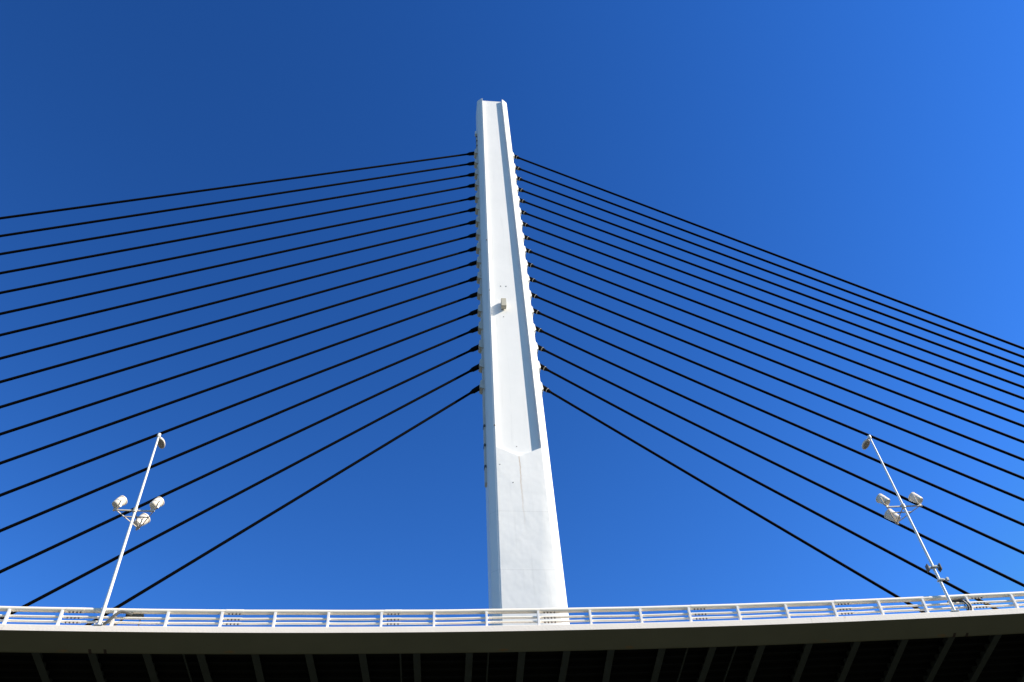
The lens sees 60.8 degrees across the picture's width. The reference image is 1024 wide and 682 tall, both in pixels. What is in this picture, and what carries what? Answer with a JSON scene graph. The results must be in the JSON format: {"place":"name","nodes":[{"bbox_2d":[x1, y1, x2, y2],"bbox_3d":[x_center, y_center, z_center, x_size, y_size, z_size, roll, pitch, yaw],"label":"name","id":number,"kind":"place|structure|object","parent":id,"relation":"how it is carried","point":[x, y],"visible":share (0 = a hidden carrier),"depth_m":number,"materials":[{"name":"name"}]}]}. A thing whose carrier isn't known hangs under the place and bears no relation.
{"place":"outdoors","nodes":[
{"label":"outdoors","id":0,"kind":"place"},
{"bbox_2d":[0,608,1023,681],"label":"bridge deck","id":1,"kind":"structure","parent":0,"point":[972,646],"depth_m":33.35,"materials":[{"name":"paint"}]},
{"bbox_2d":[93,433,164,625],"bbox_3d":[-15.102,7.564,35.022,1.946,9.293,1.755,2,-49,-6],"label":"lamp pole","id":2,"kind":"object","parent":1,"relation":"on","point":[142,519],"visible":1,"depth_m":35.06,"materials":[{"name":"white metal"}]},
{"bbox_2d":[103,610,132,625],"bbox_3d":[-14.256,10.031,31.486,0.955,0.690,0.226,11,-50,-14],"label":"conduit","id":3,"kind":"object","parent":2,"relation":"attached to","point":[115,615],"visible":1,"depth_m":31.51,"materials":[{"name":"white metal"}]},
{"bbox_2d":[0,591,1023,626],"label":"bridge railing","id":4,"kind":"object","parent":1,"relation":"on","point":[381,613],"visible":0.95,"depth_m":33.12,"materials":[{"name":"metal"}]},
{"bbox_2d":[125,614,143,625],"bbox_3d":[-13.786,10.175,31.785,0.622,0.530,0.176,2,-49,-6],"label":"junction box","id":5,"kind":"object","parent":4,"relation":"attached to","point":[137,615],"visible":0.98,"depth_m":31.84,"materials":[{"name":"grey metal"}]},
{"bbox_2d":[862,435,958,610],"bbox_3d":[16.739,7.854,37.511,1.930,9.193,1.813,2,-49,-6],"label":"lamp pole","id":6,"kind":"object","parent":1,"relation":"on","point":[892,515],"visible":1,"depth_m":37.62,"materials":[{"name":"white metal"}]},
{"bbox_2d":[925,563,941,572],"bbox_3d":[17.002,9.136,35.167,0.551,0.290,0.271,-1,-48,-3],"label":"control box","id":7,"kind":"object","parent":6,"relation":"attached to","point":[928,567],"visible":1,"depth_m":35.12,"materials":[{"name":"grey metal"}]},
{"bbox_2d":[937,577,948,581],"bbox_3d":[17.162,9.486,34.726,0.450,0.140,0.200,-2,-48,-2],"label":"sensor bracket","id":8,"kind":"object","parent":6,"relation":"attached to","point":[942,579],"visible":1,"depth_m":34.67,"materials":[{"name":"metal"}]},
{"bbox_2d":[0,0,1023,626],"label":"sky","id":9,"kind":"structure","parent":0,"point":[875,145],"materials":[{"name":"blue"}]},
{"label":"ground","id":10,"kind":"structure","parent":0,"visible":0},
{"bbox_2d":[474,98,569,625],"bbox_3d":[-0.025,4.605,63.565,4.914,92.050,2.620,2,-49,-6],"label":"bridge pylon","id":11,"kind":"object","parent":10,"relation":"on","point":[525,567],"visible":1,"depth_m":62.06,"materials":[{"name":"white concrete"}]},
{"bbox_2d":[0,151,473,219],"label":"stay cable","id":12,"kind":"object","parent":11,"relation":"attached to","point":[165,195],"visible":1,"depth_m":75.16,"materials":[{"name":"black metal"}]},
{"bbox_2d":[0,196,474,293],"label":"stay cable","id":13,"kind":"object","parent":11,"relation":"attached to","point":[193,254],"visible":1,"depth_m":70.14,"materials":[{"name":"black metal"}]},
{"bbox_2d":[0,183,474,274],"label":"stay cable","id":14,"kind":"object","parent":11,"relation":"attached to","point":[183,239],"visible":1,"depth_m":71.43,"materials":[{"name":"black metal"}]},
{"bbox_2d":[0,172,474,254],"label":"stay cable","id":15,"kind":"object","parent":11,"relation":"attached to","point":[181,223],"visible":1,"depth_m":72.68,"materials":[{"name":"black metal"}]},
{"bbox_2d":[0,161,474,236],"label":"stay cable","id":16,"kind":"object","parent":11,"relation":"attached to","point":[167,210],"visible":1,"depth_m":73.97,"materials":[{"name":"black metal"}]},
{"bbox_2d":[0,233,475,359],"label":"stay cable","id":17,"kind":"object","parent":11,"relation":"attached to","point":[472,235],"visible":1,"depth_m":66.19,"materials":[{"name":"black metal"}]},
{"bbox_2d":[0,220,475,336],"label":"stay cable","id":18,"kind":"object","parent":11,"relation":"attached to","point":[472,222],"visible":1,"depth_m":67.54,"materials":[{"name":"black metal"}]},
{"bbox_2d":[0,207,475,314],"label":"stay cable","id":19,"kind":"object","parent":11,"relation":"attached to","point":[188,272],"visible":1,"depth_m":68.77,"materials":[{"name":"black metal"}]},
{"bbox_2d":[0,292,476,464],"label":"stay cable","id":20,"kind":"object","parent":11,"relation":"attached to","point":[472,295],"visible":1,"depth_m":60.57,"materials":[{"name":"black metal"}]},
{"bbox_2d":[0,276,476,435],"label":"stay cable","id":21,"kind":"object","parent":11,"relation":"attached to","point":[472,279],"visible":1,"depth_m":62.03,"materials":[{"name":"black metal"}]},
{"bbox_2d":[0,260,476,408],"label":"stay cable","id":22,"kind":"object","parent":11,"relation":"attached to","point":[472,263],"visible":1,"depth_m":63.51,"materials":[{"name":"black metal"}]},
{"bbox_2d":[0,246,476,382],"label":"stay cable","id":23,"kind":"object","parent":11,"relation":"attached to","point":[472,249],"visible":1,"depth_m":64.82,"materials":[{"name":"black metal"}]},
{"bbox_2d":[0,326,477,532],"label":"stay cable","id":24,"kind":"object","parent":11,"relation":"attached to","point":[474,329],"visible":1,"depth_m":57.55,"materials":[{"name":"black metal"}]},
{"bbox_2d":[0,309,477,496],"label":"stay cable","id":25,"kind":"object","parent":11,"relation":"attached to","point":[473,312],"visible":1,"depth_m":59.13,"materials":[{"name":"black metal"}]},
{"bbox_2d":[0,364,478,618],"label":"stay cable","id":26,"kind":"object","parent":11,"relation":"attached to","point":[474,368],"visible":1,"depth_m":54.54,"materials":[{"name":"black metal"}]},
{"bbox_2d":[0,344,478,573],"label":"stay cable","id":27,"kind":"object","parent":11,"relation":"attached to","point":[474,348],"visible":0.98,"depth_m":56.10,"materials":[{"name":"black metal"}]},
{"bbox_2d":[85,385,479,624],"bbox_3d":[-17.480,12.190,51.969,32.423,29.216,0.390,3,-49,-7],"label":"stay cable","id":28,"kind":"object","parent":11,"relation":"attached to","point":[475,390],"visible":0.9,"depth_m":54.47,"materials":[{"name":"black metal"}]},
{"bbox_2d":[501,298,506,308],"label":"equipment box","id":29,"kind":"object","parent":11,"relation":"attached to","point":[503,303],"visible":1,"depth_m":69.90,"materials":[{"name":"white metal"}]},
{"bbox_2d":[542,384,925,612],"bbox_3d":[18.062,12.429,54.943,30.608,29.515,0.390,-3,-48,-2],"label":"stay cable","id":30,"kind":"object","parent":11,"relation":"attached to","point":[546,389],"visible":0.84,"depth_m":57.15,"materials":[{"name":"black metal"}]},
{"bbox_2d":[540,363,997,608],"bbox_3d":[20.320,11.454,55.817,35.290,31.864,0.390,-3,-48,-2],"label":"stay cable","id":31,"kind":"object","parent":11,"relation":"attached to","point":[544,368],"visible":0.89,"depth_m":57.81,"materials":[{"name":"black metal"}]},
{"bbox_2d":[514,154,1023,349],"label":"stay cable","id":32,"kind":"object","parent":11,"relation":"attached to","point":[838,278],"visible":0.94,"depth_m":74.48,"materials":[{"name":"black metal"}]},
{"bbox_2d":[515,165,1023,357],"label":"stay cable","id":33,"kind":"object","parent":11,"relation":"attached to","point":[839,288],"visible":0.94,"depth_m":73.55,"materials":[{"name":"black plastic"}]},
{"bbox_2d":[517,176,1023,367],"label":"stay cable","id":34,"kind":"object","parent":11,"relation":"attached to","point":[829,294],"visible":0.95,"depth_m":72.67,"materials":[{"name":"black plastic"}]},
{"bbox_2d":[518,187,1023,377],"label":"stay cable","id":35,"kind":"object","parent":11,"relation":"attached to","point":[827,303],"visible":0.94,"depth_m":71.68,"materials":[{"name":"black plastic"}]},
{"bbox_2d":[520,198,1023,388],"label":"stay cable","id":36,"kind":"object","parent":11,"relation":"attached to","point":[825,313],"visible":0.97,"depth_m":70.77,"materials":[{"name":"black plastic"}]},
{"bbox_2d":[521,210,1023,399],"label":"stay cable","id":37,"kind":"object","parent":11,"relation":"attached to","point":[523,212],"visible":0.93,"depth_m":69.83,"materials":[{"name":"black plastic"}]},
{"bbox_2d":[522,221,1023,412],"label":"stay cable","id":38,"kind":"object","parent":11,"relation":"attached to","point":[820,335],"visible":0.96,"depth_m":68.75,"materials":[{"name":"black plastic"}]},
{"bbox_2d":[524,235,1023,427],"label":"stay cable","id":39,"kind":"object","parent":11,"relation":"attached to","point":[815,347],"visible":0.94,"depth_m":67.67,"materials":[{"name":"black metal"}]},
{"bbox_2d":[526,248,1023,442],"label":"stay cable","id":40,"kind":"object","parent":11,"relation":"attached to","point":[529,251],"visible":0.92,"depth_m":66.60,"materials":[{"name":"black metal"}]},
{"bbox_2d":[527,262,1023,460],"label":"stay cable","id":41,"kind":"object","parent":11,"relation":"attached to","point":[531,265],"visible":0.94,"depth_m":65.40,"materials":[{"name":"black metal"}]},
{"bbox_2d":[529,276,1023,479],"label":"stay cable","id":42,"kind":"object","parent":11,"relation":"attached to","point":[810,392],"visible":0.91,"depth_m":64.19,"materials":[{"name":"black metal"}]},
{"bbox_2d":[531,292,1023,500],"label":"stay cable","id":43,"kind":"object","parent":11,"relation":"attached to","point":[810,411],"visible":0.9,"depth_m":62.92,"materials":[{"name":"black metal"}]},
{"bbox_2d":[533,308,1023,525],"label":"stay cable","id":44,"kind":"object","parent":11,"relation":"attached to","point":[537,312],"visible":0.95,"depth_m":61.62,"materials":[{"name":"black metal"}]},
{"bbox_2d":[535,326,1023,554],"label":"stay cable","id":45,"kind":"object","parent":11,"relation":"attached to","point":[539,330],"visible":0.94,"depth_m":60.23,"materials":[{"name":"black metal"}]},
{"bbox_2d":[537,344,1023,586],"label":"stay cable","id":46,"kind":"object","parent":11,"relation":"attached to","point":[541,348],"visible":0.94,"depth_m":58.73,"materials":[{"name":"black metal"}]},
{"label":"junction box","id":47,"kind":"object","parent":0,"visible":0},
{"bbox_2d":[953,599,968,610],"bbox_3d":[17.534,10.323,33.986,0.461,0.599,0.138,-25,-51,17],"label":"conduit","id":48,"kind":"object","parent":47,"relation":"attached to","point":[963,601],"visible":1,"depth_m":34.03,"materials":[{"name":"black metal"}]}
]}

